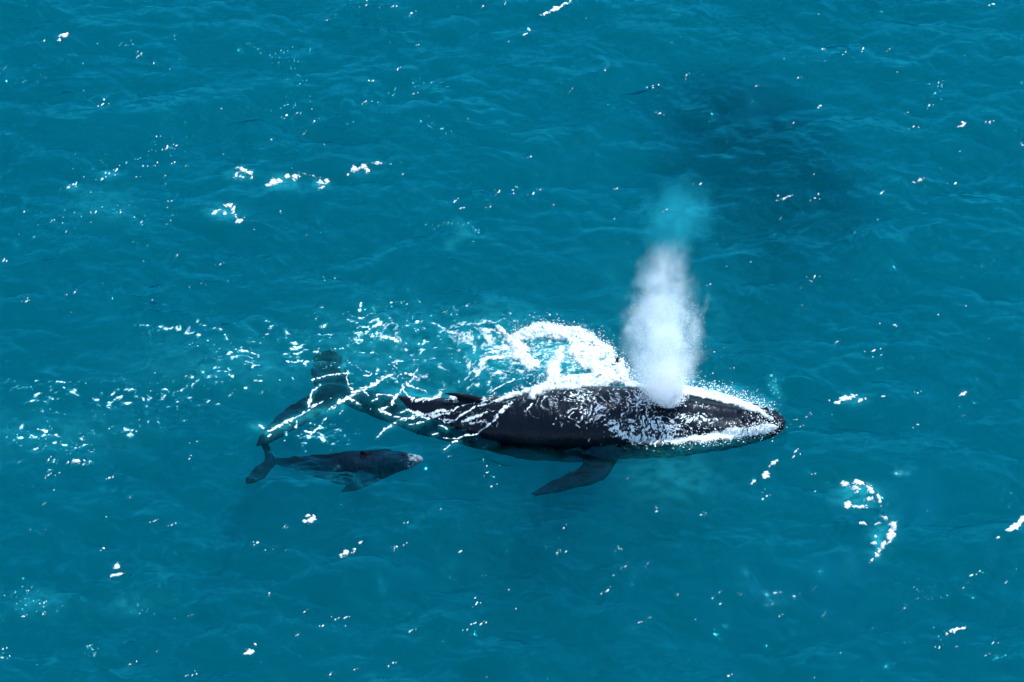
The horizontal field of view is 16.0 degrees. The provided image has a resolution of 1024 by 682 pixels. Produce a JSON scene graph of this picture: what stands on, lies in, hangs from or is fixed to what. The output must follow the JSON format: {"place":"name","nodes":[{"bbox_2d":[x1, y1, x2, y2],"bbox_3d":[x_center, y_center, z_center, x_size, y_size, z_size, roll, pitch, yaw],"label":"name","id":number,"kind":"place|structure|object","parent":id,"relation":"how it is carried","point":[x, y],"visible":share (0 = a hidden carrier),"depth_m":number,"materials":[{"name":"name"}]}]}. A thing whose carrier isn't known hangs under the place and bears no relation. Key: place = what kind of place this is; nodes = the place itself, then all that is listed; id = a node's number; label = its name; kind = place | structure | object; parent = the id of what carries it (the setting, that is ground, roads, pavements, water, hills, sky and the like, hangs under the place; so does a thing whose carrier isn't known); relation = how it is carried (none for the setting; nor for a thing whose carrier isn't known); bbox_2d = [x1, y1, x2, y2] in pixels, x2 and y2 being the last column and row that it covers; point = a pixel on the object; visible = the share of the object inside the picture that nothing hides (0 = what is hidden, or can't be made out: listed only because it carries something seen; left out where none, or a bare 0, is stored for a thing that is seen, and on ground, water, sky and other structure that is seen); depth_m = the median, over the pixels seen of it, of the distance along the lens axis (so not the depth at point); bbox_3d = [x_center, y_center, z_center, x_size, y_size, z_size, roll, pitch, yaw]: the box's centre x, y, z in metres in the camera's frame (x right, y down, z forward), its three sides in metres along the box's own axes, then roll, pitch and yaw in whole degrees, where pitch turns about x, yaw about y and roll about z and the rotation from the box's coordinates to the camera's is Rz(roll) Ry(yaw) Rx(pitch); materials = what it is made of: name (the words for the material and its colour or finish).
{"place":"outdoors","nodes":[
{"label":"outdoors","id":0,"kind":"place"},
{"bbox_2d":[0,0,1023,681],"bbox_3d":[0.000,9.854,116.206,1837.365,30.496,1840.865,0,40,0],"label":"water","id":1,"kind":"structure","parent":0,"point":[462,260],"depth_m":108.79,"materials":[{"name":"teal liquid"}]},
{"bbox_2d":[57,32,68,40],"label":"whitecap","id":2,"kind":"object","parent":1,"relation":"on","point":[64,35],"visible":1,"depth_m":116.34,"materials":[{"name":"white liquid"}]},
{"bbox_2d":[67,459,84,463],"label":"whitecap","id":3,"kind":"object","parent":1,"relation":"on","point":[75,461],"visible":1,"depth_m":100.91,"materials":[{"name":"white liquid"}]},
{"bbox_2d":[110,564,121,576],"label":"whitecap","id":4,"kind":"object","parent":1,"relation":"on","point":[115,567],"visible":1,"depth_m":97.58,"materials":[{"name":"white liquid"}]},
{"bbox_2d":[211,203,244,222],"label":"whitecap","id":5,"kind":"object","parent":1,"relation":"on","point":[232,210],"visible":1,"depth_m":109.41,"materials":[{"name":"white liquid"}]},
{"bbox_2d":[16,302,451,464],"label":"trailing foam","id":6,"kind":"object","parent":1,"relation":"on","point":[295,343],"visible":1,"depth_m":104.44,"materials":[{"name":"white"}]},
{"bbox_2d":[233,167,252,178],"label":"whitecap","id":7,"kind":"object","parent":1,"relation":"on","point":[243,169],"visible":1,"depth_m":110.96,"materials":[{"name":"white liquid"}]},
{"bbox_2d":[244,643,255,654],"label":"whitecap","id":8,"kind":"object","parent":1,"relation":"on","point":[249,651],"visible":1,"depth_m":95.17,"materials":[{"name":"white liquid"}]},
{"bbox_2d":[265,173,304,185],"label":"whitecap","id":9,"kind":"object","parent":1,"relation":"on","point":[278,180],"visible":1,"depth_m":110.92,"materials":[{"name":"white liquid"}]},
{"bbox_2d":[302,514,315,522],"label":"whitecap","id":10,"kind":"object","parent":1,"relation":"on","point":[312,518],"visible":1,"depth_m":99.14,"materials":[{"name":"white liquid"}]},
{"bbox_2d":[312,175,329,187],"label":"whitecap","id":11,"kind":"object","parent":1,"relation":"on","point":[325,180],"visible":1,"depth_m":110.80,"materials":[{"name":"white liquid"}]},
{"bbox_2d":[245,444,422,491],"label":"whale calf","id":12,"kind":"object","parent":1,"relation":"on","point":[353,470],"visible":1,"depth_m":101.19},
{"bbox_2d":[340,541,360,557],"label":"whitecap","id":13,"kind":"object","parent":1,"relation":"on","point":[345,552],"visible":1,"depth_m":98.24,"materials":[{"name":"white liquid"}]},
{"bbox_2d":[259,363,457,449],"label":"foam strings","id":14,"kind":"object","parent":1,"relation":"on","point":[418,413],"visible":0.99,"depth_m":102.73,"materials":[{"name":"white liquid"}]},
{"bbox_2d":[347,161,381,175],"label":"whitecap","id":15,"kind":"object","parent":1,"relation":"on","point":[353,168],"visible":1,"depth_m":111.06,"materials":[{"name":"white liquid"}]},
{"bbox_2d":[355,313,531,390],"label":"lace foam","id":16,"kind":"object","parent":1,"relation":"on","point":[504,347],"visible":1,"depth_m":104.57,"materials":[{"name":"white"}]},
{"bbox_2d":[12,35,995,663],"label":"bubble specks","id":17,"kind":"object","parent":1,"relation":"on","point":[342,313],"visible":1,"depth_m":105.85,"materials":[{"name":"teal liquid"}]},
{"bbox_2d":[1,0,1022,677],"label":"foam flecks","id":18,"kind":"object","parent":1,"relation":"on","point":[487,472],"visible":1,"depth_m":106.34,"materials":[{"name":"white liquid"}]},
{"bbox_2d":[256,350,785,495],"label":"humpback whale","id":19,"kind":"object","parent":1,"relation":"on","point":[543,430],"visible":0.95,"depth_m":101.81},
{"bbox_2d":[438,378,777,448],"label":"foam on whale","id":20,"kind":"object","parent":19,"relation":"on","point":[654,427],"visible":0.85,"depth_m":101.63,"materials":[{"name":"white liquid"}]},
{"bbox_2d":[623,280,703,407],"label":"whale blow","id":21,"kind":"object","parent":19,"relation":"on","point":[671,397],"visible":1,"depth_m":101.26,"materials":[{"name":"white liquid"}]},
{"bbox_2d":[624,380,772,419],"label":"head rim foam","id":22,"kind":"object","parent":19,"relation":"on","point":[734,400],"visible":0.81,"depth_m":102.49,"materials":[{"name":"white"}]},
{"bbox_2d":[494,338,587,396],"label":"foam veil","id":23,"kind":"object","parent":1,"relation":"on","point":[550,360],"visible":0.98,"depth_m":104.24,"materials":[{"name":"white liquid"}]},
{"bbox_2d":[540,0,570,15],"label":"whitecap","id":24,"kind":"object","parent":1,"relation":"on","point":[554,8],"visible":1,"depth_m":117.58,"materials":[{"name":"white liquid"}]},
{"bbox_2d":[495,321,628,401],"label":"churned foam","id":25,"kind":"object","parent":1,"relation":"on","point":[585,352],"visible":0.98,"depth_m":104.10,"materials":[{"name":"white"}]},
{"bbox_2d":[511,312,786,449],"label":"splash droplets","id":26,"kind":"object","parent":1,"relation":"on","point":[718,390],"visible":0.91,"depth_m":103.03,"materials":[{"name":"white liquid"}]},
{"bbox_2d":[753,461,775,481],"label":"whitecap","id":27,"kind":"object","parent":1,"relation":"on","point":[765,475],"visible":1,"depth_m":100.48,"materials":[{"name":"white liquid"}]},
{"bbox_2d":[829,394,884,403],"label":"whitecap","id":28,"kind":"object","parent":1,"relation":"on","point":[845,397],"visible":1,"depth_m":102.93,"materials":[{"name":"white liquid"}]},
{"bbox_2d":[841,479,882,508],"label":"whitecap","id":29,"kind":"object","parent":1,"relation":"on","point":[856,481],"visible":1,"depth_m":99.86,"materials":[{"name":"white liquid"}]},
{"bbox_2d":[859,516,896,562],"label":"whitecap","id":30,"kind":"object","parent":1,"relation":"on","point":[891,534],"visible":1,"depth_m":98.34,"materials":[{"name":"white liquid"}]},
{"bbox_2d":[946,626,965,634],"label":"whitecap","id":31,"kind":"object","parent":1,"relation":"on","point":[956,629],"visible":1,"depth_m":95.74,"materials":[{"name":"white liquid"}]},
{"bbox_2d":[996,515,1023,538],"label":"whitecap","id":32,"kind":"object","parent":1,"relation":"on","point":[1020,521],"visible":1,"depth_m":98.67,"materials":[{"name":"white liquid"}]}
]}

